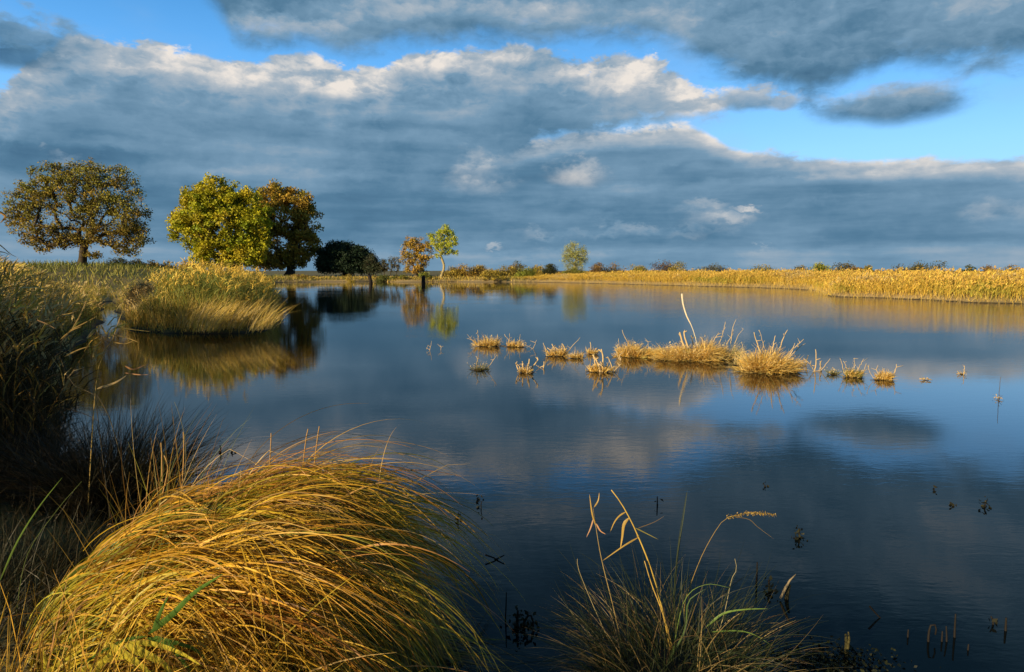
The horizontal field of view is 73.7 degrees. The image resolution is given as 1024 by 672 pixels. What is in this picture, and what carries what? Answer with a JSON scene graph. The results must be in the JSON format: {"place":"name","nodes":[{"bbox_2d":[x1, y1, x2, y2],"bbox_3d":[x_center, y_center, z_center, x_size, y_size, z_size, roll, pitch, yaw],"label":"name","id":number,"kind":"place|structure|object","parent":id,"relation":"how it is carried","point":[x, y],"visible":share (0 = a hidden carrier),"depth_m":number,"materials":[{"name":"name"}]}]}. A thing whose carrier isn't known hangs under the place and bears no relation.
{"place":"outdoors","nodes":[
{"label":"outdoors","id":0,"kind":"place"},
{"bbox_2d":[0,265,1023,671],"bbox_3d":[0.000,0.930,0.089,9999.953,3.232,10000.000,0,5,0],"label":"ground","id":1,"kind":"structure","parent":0,"point":[232,331],"depth_m":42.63,"materials":[{"name":"plant"}]},
{"bbox_2d":[0,211,15,256],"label":"reed stalk","id":2,"kind":"object","parent":1,"relation":"on","point":[4,215],"visible":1,"depth_m":4.57,"materials":[{"name":"plant"}]},
{"bbox_2d":[0,479,76,632],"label":"reed stalk","id":3,"kind":"object","parent":1,"relation":"on","point":[9,558],"visible":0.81,"depth_m":3.03,"materials":[{"name":"green plant"}]},
{"bbox_2d":[0,253,128,468],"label":"reed stand","id":4,"kind":"object","parent":1,"relation":"on","point":[28,300],"visible":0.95,"depth_m":6.30,"materials":[{"name":"plant"}]},
{"bbox_2d":[0,401,140,510],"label":"shaded tussock","id":5,"kind":"object","parent":1,"relation":"on","point":[11,456],"visible":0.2,"depth_m":5.58,"materials":[{"name":"brown plant"}]},
{"bbox_2d":[0,156,155,265],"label":"oak tree","id":6,"kind":"object","parent":1,"relation":"on","point":[90,209],"visible":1,"depth_m":73.43,"materials":[{"name":"green plant"}]},
{"bbox_2d":[37,298,135,520],"bbox_3d":[-2.882,0.668,4.684,0.658,1.878,0.039,0,5,0],"label":"reed stalk","id":7,"kind":"object","parent":1,"relation":"on","point":[73,328],"visible":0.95,"depth_m":4.64,"materials":[{"name":"brown plant"}]},
{"bbox_2d":[45,275,161,344],"bbox_3d":[-22.827,-2.454,36.610,13.242,1.741,48.927,-2,6,-16],"label":"bank sedge","id":8,"kind":"object","parent":1,"relation":"on","point":[95,296],"visible":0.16,"depth_m":28.90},
{"bbox_2d":[65,365,144,535],"bbox_3d":[-2.699,0.900,4.622,0.587,1.428,0.056,0,5,2],"label":"reed stalk","id":9,"kind":"object","parent":1,"relation":"on","point":[107,385],"visible":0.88,"depth_m":4.57,"materials":[{"name":"brown plant"}]},
{"bbox_2d":[103,257,128,264],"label":"hedge shrub","id":10,"kind":"object","parent":1,"relation":"on","point":[120,259],"visible":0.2,"depth_m":95.61,"materials":[{"name":"green plant"}]},
{"bbox_2d":[126,258,146,265],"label":"hedge shrub","id":11,"kind":"object","parent":1,"relation":"on","point":[139,261],"visible":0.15,"depth_m":96.19,"materials":[{"name":"green plant"}]},
{"bbox_2d":[143,259,160,267],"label":"hedge shrub","id":12,"kind":"object","parent":1,"relation":"on","point":[154,264],"visible":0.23,"depth_m":95.00,"materials":[{"name":"green plant"}]},
{"bbox_2d":[0,556,342,671],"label":"sedge tussock","id":13,"kind":"object","parent":1,"relation":"on","point":[41,657],"visible":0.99,"depth_m":2.11,"materials":[{"name":"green plant"}]},
{"bbox_2d":[1,397,426,671],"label":"tall grass clump","id":14,"kind":"object","parent":1,"relation":"on","point":[179,488],"visible":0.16,"depth_m":3.09,"materials":[{"name":"plant"}]},
{"bbox_2d":[174,402,185,474],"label":"reed stalk","id":15,"kind":"object","parent":14,"relation":"on","point":[185,441],"visible":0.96,"depth_m":4.49,"materials":[{"name":"brown plant"}]},
{"bbox_2d":[164,172,275,271],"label":"leafy tree","id":16,"kind":"object","parent":1,"relation":"on","point":[209,206],"visible":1,"depth_m":118.99,"materials":[{"name":"green plant"}]},
{"bbox_2d":[0,258,534,288],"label":"meadow grass","id":17,"kind":"structure","parent":1,"relation":"on","point":[121,268],"depth_m":71.52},
{"bbox_2d":[0,403,547,671],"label":"sedge tussock","id":18,"kind":"object","parent":1,"relation":"on","point":[359,536],"visible":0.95,"depth_m":2.94,"materials":[{"name":"yellow plant"}]},
{"bbox_2d":[43,640,200,671],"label":"yellow reed leaves","id":19,"kind":"object","parent":18,"relation":"on","point":[140,651],"visible":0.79,"depth_m":2.31,"materials":[{"name":"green plant"}]},
{"bbox_2d":[77,574,221,671],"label":"reed shoot","id":20,"kind":"object","parent":18,"relation":"on","point":[157,624],"visible":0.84,"depth_m":2.46,"materials":[{"name":"green plant"}]},
{"bbox_2d":[250,178,323,275],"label":"brown tree","id":21,"kind":"object","parent":1,"relation":"on","point":[298,230],"visible":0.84,"depth_m":131.05,"materials":[{"name":"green plant"}]},
{"bbox_2d":[290,274,314,277],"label":"water edge plant","id":22,"kind":"object","parent":1,"relation":"on","point":[298,275],"visible":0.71,"depth_m":121.83,"materials":[{"name":"green plant"}]},
{"bbox_2d":[313,239,382,275],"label":"dark bush","id":23,"kind":"object","parent":1,"relation":"on","point":[345,258],"visible":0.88,"depth_m":130.54,"materials":[{"name":"green plant"}]},
{"bbox_2d":[344,274,354,281],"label":"water edge plant","id":24,"kind":"object","parent":1,"relation":"on","point":[349,279],"visible":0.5,"depth_m":122.50,"materials":[{"name":"green plant"}]},
{"bbox_2d":[361,253,386,276],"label":"sallow bush","id":25,"kind":"object","parent":1,"relation":"on","point":[373,268],"visible":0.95,"depth_m":128.80,"materials":[{"name":"green plant"}]},
{"bbox_2d":[372,273,389,281],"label":"water edge plant","id":26,"kind":"object","parent":1,"relation":"on","point":[381,277],"visible":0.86,"depth_m":122.70,"materials":[{"name":"green plant"}]},
{"bbox_2d":[379,257,389,274],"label":"sapling","id":27,"kind":"object","parent":1,"relation":"on","point":[383,263],"visible":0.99,"depth_m":127.91,"materials":[{"name":"brown plant"}]},
{"bbox_2d":[385,256,394,276],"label":"sapling","id":28,"kind":"object","parent":1,"relation":"on","point":[391,265],"visible":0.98,"depth_m":127.99,"materials":[{"name":"brown plant"}]},
{"bbox_2d":[392,257,401,274],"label":"sapling","id":29,"kind":"object","parent":1,"relation":"on","point":[397,266],"visible":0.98,"depth_m":128.14,"materials":[{"name":"brown plant"}]},
{"bbox_2d":[390,275,408,278],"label":"water edge plant","id":30,"kind":"object","parent":1,"relation":"on","point":[401,277],"visible":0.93,"depth_m":122.17,"materials":[{"name":"green plant"}]},
{"bbox_2d":[399,236,434,276],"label":"orange tree","id":31,"kind":"object","parent":1,"relation":"on","point":[417,247],"visible":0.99,"depth_m":126.46,"materials":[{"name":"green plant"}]},
{"bbox_2d":[417,272,432,278],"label":"water edge plant","id":32,"kind":"object","parent":1,"relation":"on","point":[424,273],"visible":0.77,"depth_m":123.57,"materials":[{"name":"green plant"}]},
{"bbox_2d":[425,224,457,277],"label":"lime tree","id":33,"kind":"object","parent":1,"relation":"on","point":[445,244],"visible":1,"depth_m":124.63,"materials":[{"name":"green plant"}]},
{"bbox_2d":[438,266,462,277],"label":"bank shrub","id":34,"kind":"object","parent":1,"relation":"on","point":[449,273],"visible":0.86,"depth_m":125.99,"materials":[{"name":"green plant"}]},
{"bbox_2d":[452,263,479,277],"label":"bank shrub","id":35,"kind":"object","parent":1,"relation":"on","point":[461,269],"visible":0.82,"depth_m":126.73,"materials":[{"name":"brown plant"}]},
{"bbox_2d":[470,264,487,276],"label":"bank shrub","id":36,"kind":"object","parent":1,"relation":"on","point":[480,269],"visible":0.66,"depth_m":128.45,"materials":[{"name":"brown plant"}]},
{"bbox_2d":[479,268,505,277],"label":"bank shrub","id":37,"kind":"object","parent":1,"relation":"on","point":[489,272],"visible":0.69,"depth_m":123.78,"materials":[{"name":"green plant"}]},
{"bbox_2d":[482,274,508,280],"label":"water edge plant","id":38,"kind":"object","parent":1,"relation":"on","point":[493,276],"visible":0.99,"depth_m":120.79,"materials":[{"name":"green plant"}]},
{"bbox_2d":[493,264,517,276],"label":"bank shrub","id":39,"kind":"object","parent":1,"relation":"on","point":[507,272],"visible":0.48,"depth_m":126.08,"materials":[{"name":"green plant"}]},
{"bbox_2d":[508,260,526,276],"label":"bank shrub","id":40,"kind":"object","parent":1,"relation":"on","point":[517,265],"visible":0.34,"depth_m":129.06,"materials":[{"name":"brown plant"}]},
{"bbox_2d":[514,266,536,276],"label":"bank shrub","id":41,"kind":"object","parent":1,"relation":"on","point":[525,272],"visible":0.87,"depth_m":123.73,"materials":[{"name":"green plant"}]},
{"bbox_2d":[530,264,543,274],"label":"bank shrub","id":42,"kind":"object","parent":1,"relation":"on","point":[538,268],"visible":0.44,"depth_m":130.75,"materials":[{"name":"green plant"}]},
{"bbox_2d":[541,263,557,274],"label":"bank shrub","id":43,"kind":"object","parent":1,"relation":"on","point":[549,269],"visible":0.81,"depth_m":126.85,"materials":[{"name":"green plant"}]},
{"bbox_2d":[561,267,584,273],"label":"bank shrub","id":44,"kind":"object","parent":1,"relation":"on","point":[573,270],"visible":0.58,"depth_m":125.56,"materials":[{"name":"green plant"}]},
{"bbox_2d":[561,241,590,269],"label":"willow tree","id":45,"kind":"object","parent":1,"relation":"on","point":[577,256],"visible":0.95,"depth_m":134.62,"materials":[{"name":"green plant"}]},
{"bbox_2d":[588,262,605,274],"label":"bank shrub","id":46,"kind":"object","parent":1,"relation":"on","point":[597,268],"visible":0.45,"depth_m":126.90,"materials":[{"name":"brown plant"}]},
{"bbox_2d":[602,261,627,272],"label":"bank shrub","id":47,"kind":"object","parent":1,"relation":"on","point":[614,268],"visible":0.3,"depth_m":129.26,"materials":[{"name":"brown plant"}]},
{"bbox_2d":[628,264,648,272],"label":"bank shrub","id":48,"kind":"object","parent":1,"relation":"on","point":[642,268],"visible":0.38,"depth_m":128.91,"materials":[{"name":"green plant"}]},
{"bbox_2d":[650,259,675,271],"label":"bank shrub","id":49,"kind":"object","parent":1,"relation":"on","point":[666,268],"visible":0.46,"depth_m":128.91,"materials":[{"name":"brown plant"}]},
{"bbox_2d":[667,261,689,272],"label":"bank shrub","id":50,"kind":"object","parent":1,"relation":"on","point":[679,267],"visible":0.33,"depth_m":126.60,"materials":[{"name":"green plant"}]},
{"bbox_2d":[693,263,728,272],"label":"bank shrub","id":51,"kind":"object","parent":1,"relation":"on","point":[712,266],"visible":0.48,"depth_m":130.45,"materials":[{"name":"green plant"}]},
{"bbox_2d":[748,264,776,271],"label":"bank shrub","id":52,"kind":"object","parent":1,"relation":"on","point":[762,266],"visible":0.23,"depth_m":124.26,"materials":[{"name":"brown plant"}]},
{"bbox_2d":[511,265,1023,303],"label":"reed bed","id":53,"kind":"object","parent":1,"relation":"on","point":[999,282],"visible":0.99,"depth_m":58.61,"materials":[{"name":"plant"}]},
{"bbox_2d":[806,261,831,271],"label":"bank shrub","id":54,"kind":"object","parent":1,"relation":"on","point":[821,266],"visible":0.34,"depth_m":95.01,"materials":[{"name":"green plant"}]},
{"bbox_2d":[827,262,855,272],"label":"bank shrub","id":55,"kind":"object","parent":1,"relation":"on","point":[844,266],"visible":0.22,"depth_m":97.16,"materials":[{"name":"green plant"}]},
{"bbox_2d":[848,267,863,272],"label":"bank shrub","id":56,"kind":"object","parent":1,"relation":"on","point":[854,268],"visible":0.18,"depth_m":87.10,"materials":[{"name":"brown plant"}]},
{"bbox_2d":[861,265,875,272],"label":"bank shrub","id":57,"kind":"object","parent":1,"relation":"on","point":[867,267],"visible":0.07,"depth_m":85.21,"materials":[{"name":"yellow plant"}]},
{"bbox_2d":[889,263,926,271],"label":"bank shrub","id":58,"kind":"object","parent":1,"relation":"on","point":[898,266],"visible":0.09,"depth_m":93.96,"materials":[{"name":"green plant"}]},
{"bbox_2d":[909,260,947,271],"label":"bank shrub","id":59,"kind":"object","parent":1,"relation":"on","point":[930,266],"visible":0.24,"depth_m":93.71,"materials":[{"name":"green plant"}]},
{"bbox_2d":[961,264,976,271],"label":"bank shrub","id":60,"kind":"object","parent":1,"relation":"on","point":[969,267],"visible":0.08,"depth_m":89.42,"materials":[{"name":"green plant"}]},
{"bbox_2d":[980,264,996,271],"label":"bank shrub","id":61,"kind":"object","parent":1,"relation":"on","point":[986,267],"visible":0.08,"depth_m":91.41,"materials":[{"name":"brown plant"}]},
{"bbox_2d":[1001,264,1022,274],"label":"bank shrub","id":62,"kind":"object","parent":1,"relation":"on","point":[1008,266],"visible":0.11,"depth_m":91.25,"materials":[{"name":"brown plant"}]},
{"bbox_2d":[0,0,1023,270],"label":"sky","id":63,"kind":"structure","parent":0,"point":[741,134],"materials":[{"name":"blue"}]},
{"bbox_2d":[36,282,1023,671],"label":"water","id":64,"kind":"structure","parent":0,"point":[850,472],"depth_m":8.32,"materials":[{"name":"liquid"}]},
{"bbox_2d":[0,506,135,635],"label":"shaded tussock","id":65,"kind":"object","parent":64,"relation":"on","point":[57,551],"visible":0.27,"depth_m":3.88,"materials":[{"name":"green plant"}]},
{"bbox_2d":[87,273,158,522],"bbox_3d":[-2.839,0.560,4.975,0.663,2.037,0.222,0,5,0],"label":"reed stalk","id":66,"kind":"object","parent":64,"relation":"on","point":[136,291],"visible":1,"depth_m":4.89,"materials":[{"name":"brown plant"}]},
{"bbox_2d":[0,383,266,532],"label":"shaded tussock","id":67,"kind":"object","parent":64,"relation":"on","point":[113,465],"visible":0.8,"depth_m":5.28,"materials":[{"name":"brown plant"}]},
{"bbox_2d":[111,258,297,333],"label":"reed island","id":68,"kind":"structure","parent":64,"relation":"on","point":[200,296],"depth_m":22.72,"materials":[{"name":"plant"}]},
{"bbox_2d":[468,354,496,370],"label":"grass tuft","id":69,"kind":"object","parent":64,"relation":"on","point":[483,368],"visible":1,"depth_m":13.75,"materials":[{"name":"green plant"}]},
{"bbox_2d":[467,330,511,346],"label":"grass tuft","id":70,"kind":"object","parent":64,"relation":"on","point":[487,342],"visible":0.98,"depth_m":18.09,"materials":[{"name":"beige plant"}]},
{"bbox_2d":[500,592,510,621],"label":"dark twig","id":71,"kind":"object","parent":64,"relation":"on","point":[506,608],"visible":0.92,"depth_m":3.92,"materials":[{"name":"brown wood"}]},
{"bbox_2d":[504,334,521,346],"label":"grass tuft","id":72,"kind":"object","parent":64,"relation":"on","point":[511,344],"visible":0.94,"depth_m":17.99,"materials":[{"name":"yellow plant"}]},
{"bbox_2d":[508,605,538,630],"bbox_3d":[0.061,1.589,3.826,0.193,0.172,0.118,0,5,0],"label":"submerged tangle","id":73,"kind":"object","parent":64,"relation":"on","point":[517,622],"visible":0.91,"depth_m":3.82,"materials":[{"name":"black wood"}]},
{"bbox_2d":[515,357,538,372],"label":"grass tuft","id":74,"kind":"object","parent":64,"relation":"on","point":[522,370],"visible":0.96,"depth_m":13.40,"materials":[{"name":"yellow plant"}]},
{"bbox_2d":[543,338,579,356],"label":"grass tuft","id":75,"kind":"object","parent":64,"relation":"on","point":[561,351],"visible":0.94,"depth_m":16.00,"materials":[{"name":"yellow plant"}]},
{"bbox_2d":[565,351,585,358],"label":"grass tuft","id":76,"kind":"object","parent":64,"relation":"on","point":[576,355],"visible":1,"depth_m":15.61,"materials":[{"name":"yellow plant"}]},
{"bbox_2d":[585,342,598,353],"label":"grass tuft","id":77,"kind":"object","parent":64,"relation":"on","point":[591,351],"visible":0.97,"depth_m":16.42,"materials":[{"name":"yellow plant"}]},
{"bbox_2d":[585,349,620,372],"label":"grass tuft","id":78,"kind":"object","parent":64,"relation":"on","point":[598,367],"visible":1,"depth_m":13.48,"materials":[{"name":"yellow plant"}]},
{"bbox_2d":[611,330,655,357],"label":"grass tuft","id":79,"kind":"object","parent":64,"relation":"on","point":[633,351],"visible":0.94,"depth_m":15.78,"materials":[{"name":"yellow plant"}]},
{"bbox_2d":[495,540,845,671],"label":"green tussock","id":80,"kind":"object","parent":64,"relation":"on","point":[645,656],"visible":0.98,"depth_m":3.22,"materials":[{"name":"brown plant"}]},
{"bbox_2d":[577,559,609,642],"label":"reed stalk","id":81,"kind":"object","parent":80,"relation":"on","point":[589,597],"visible":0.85,"depth_m":3.23,"materials":[{"name":"brown plant"}]},
{"bbox_2d":[587,494,623,650],"bbox_3d":[0.449,1.145,3.256,0.193,0.798,0.060,0,5,0],"label":"reed stalk","id":82,"kind":"object","parent":80,"relation":"on","point":[593,517],"visible":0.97,"depth_m":3.25,"materials":[{"name":"brown plant"}]},
{"bbox_2d":[604,490,670,649],"bbox_3d":[0.600,1.133,3.265,0.348,0.831,0.076,0,5,0],"label":"reed stalk","id":83,"kind":"object","parent":80,"relation":"on","point":[622,534],"visible":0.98,"depth_m":3.23,"materials":[{"name":"brown plant"}]},
{"bbox_2d":[644,561,671,648],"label":"reed stalk","id":84,"kind":"object","parent":80,"relation":"on","point":[659,605],"visible":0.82,"depth_m":3.24,"materials":[{"name":"brown plant"}]},
{"bbox_2d":[671,492,686,641],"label":"reed stalk","id":85,"kind":"object","parent":80,"relation":"on","point":[677,558],"visible":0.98,"depth_m":3.32,"materials":[{"name":"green plant"}]},
{"bbox_2d":[667,584,764,662],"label":"grass blades","id":86,"kind":"object","parent":80,"relation":"on","point":[715,618],"visible":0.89,"depth_m":3.12,"materials":[{"name":"green plant"}]},
{"bbox_2d":[711,561,736,653],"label":"reed stalk","id":87,"kind":"object","parent":80,"relation":"on","point":[725,607],"visible":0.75,"depth_m":3.24,"materials":[{"name":"brown plant"}]},
{"bbox_2d":[684,511,776,638],"bbox_3d":[1.093,1.217,3.433,0.453,0.706,0.033,0,5,0],"label":"reed stalk","id":88,"kind":"object","parent":80,"relation":"on","point":[755,512],"visible":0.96,"depth_m":3.40,"materials":[{"name":"brown plant"}]},
{"bbox_2d":[681,294,696,343],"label":"bleached branch","id":89,"kind":"object","parent":64,"relation":"on","point":[686,313],"visible":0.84,"depth_m":17.25,"materials":[{"name":"brown wood"}]},
{"bbox_2d":[646,330,736,361],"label":"grass tuft","id":90,"kind":"object","parent":64,"relation":"on","point":[701,352],"visible":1,"depth_m":15.22,"materials":[{"name":"yellow plant"}]},
{"bbox_2d":[711,320,748,359],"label":"grass tuft","id":91,"kind":"object","parent":64,"relation":"on","point":[733,350],"visible":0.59,"depth_m":15.42,"materials":[{"name":"yellow plant"}]},
{"bbox_2d":[727,344,748,365],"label":"grass tuft","id":92,"kind":"object","parent":64,"relation":"on","point":[737,363],"visible":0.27,"depth_m":14.50,"materials":[{"name":"yellow plant"}]},
{"bbox_2d":[755,562,757,582],"bbox_3d":[1.569,1.532,4.380,0.016,0.174,0.012,2,6,18],"label":"dark stick","id":93,"kind":"object","parent":64,"relation":"on","point":[756,581],"visible":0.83,"depth_m":4.38,"materials":[{"name":"brown wood"}]},
{"bbox_2d":[731,330,810,374],"bbox_3d":[5.113,0.416,13.541,1.666,1.102,1.344,0,5,0],"label":"grass tuft","id":94,"kind":"object","parent":64,"relation":"on","point":[775,363],"visible":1,"depth_m":13.39,"materials":[{"name":"yellow plant"}]},
{"bbox_2d":[763,576,778,591],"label":"water sprig","id":95,"kind":"object","parent":64,"relation":"on","point":[771,586],"visible":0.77,"depth_m":4.28,"materials":[{"name":"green plant"}]},
{"bbox_2d":[779,574,795,599],"bbox_3d":[1.679,1.530,4.167,0.097,0.172,0.042,0,5,0],"label":"leaning stub","id":96,"kind":"object","parent":64,"relation":"on","point":[786,590],"visible":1,"depth_m":4.16,"materials":[{"name":"brown wood"}]},
{"bbox_2d":[791,525,807,540],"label":"water sprig","id":97,"kind":"object","parent":64,"relation":"on","point":[798,533],"visible":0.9,"depth_m":5.11,"materials":[{"name":"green plant"}]},
{"bbox_2d":[803,349,829,371],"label":"forked branch","id":98,"kind":"object","parent":64,"relation":"on","point":[820,369],"visible":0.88,"depth_m":13.61,"materials":[{"name":"brown wood"}]},
{"bbox_2d":[719,632,940,671],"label":"marsh plants","id":99,"kind":"object","parent":64,"relation":"on","point":[847,647],"visible":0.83,"depth_m":3.50,"materials":[{"name":"brown plant"}]},
{"bbox_2d":[824,358,846,374],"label":"grass tuft","id":100,"kind":"object","parent":64,"relation":"on","point":[832,372],"visible":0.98,"depth_m":13.16,"materials":[{"name":"yellow plant"}]},
{"bbox_2d":[841,358,867,377],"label":"grass tuft","id":101,"kind":"object","parent":64,"relation":"on","point":[854,374],"visible":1,"depth_m":12.83,"materials":[{"name":"yellow plant"}]},
{"bbox_2d":[868,364,899,380],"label":"grass tuft","id":102,"kind":"object","parent":64,"relation":"on","point":[882,375],"visible":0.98,"depth_m":12.53,"materials":[{"name":"yellow plant"}]},
{"bbox_2d":[927,624,936,641],"bbox_3d":[2.274,1.620,3.696,0.050,0.130,0.014,0,5,0],"label":"dark stick","id":103,"kind":"object","parent":64,"relation":"on","point":[928,635],"visible":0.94,"depth_m":3.69,"materials":[{"name":"brown wood"}]},
{"bbox_2d":[953,614,956,637],"bbox_3d":[2.427,1.599,3.738,0.015,0.165,0.012,2,6,18],"label":"dark stick","id":104,"kind":"object","parent":64,"relation":"on","point":[954,633],"visible":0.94,"depth_m":3.73,"materials":[{"name":"brown wood"}]},
{"bbox_2d":[978,496,991,509],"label":"water sprig","id":105,"kind":"object","parent":64,"relation":"on","point":[985,503],"visible":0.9,"depth_m":5.79,"materials":[{"name":"brown plant"}]},
{"bbox_2d":[988,616,997,624],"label":"sprig","id":106,"kind":"object","parent":64,"relation":"on","point":[995,621],"visible":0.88,"depth_m":3.87,"materials":[{"name":"brown plant"}]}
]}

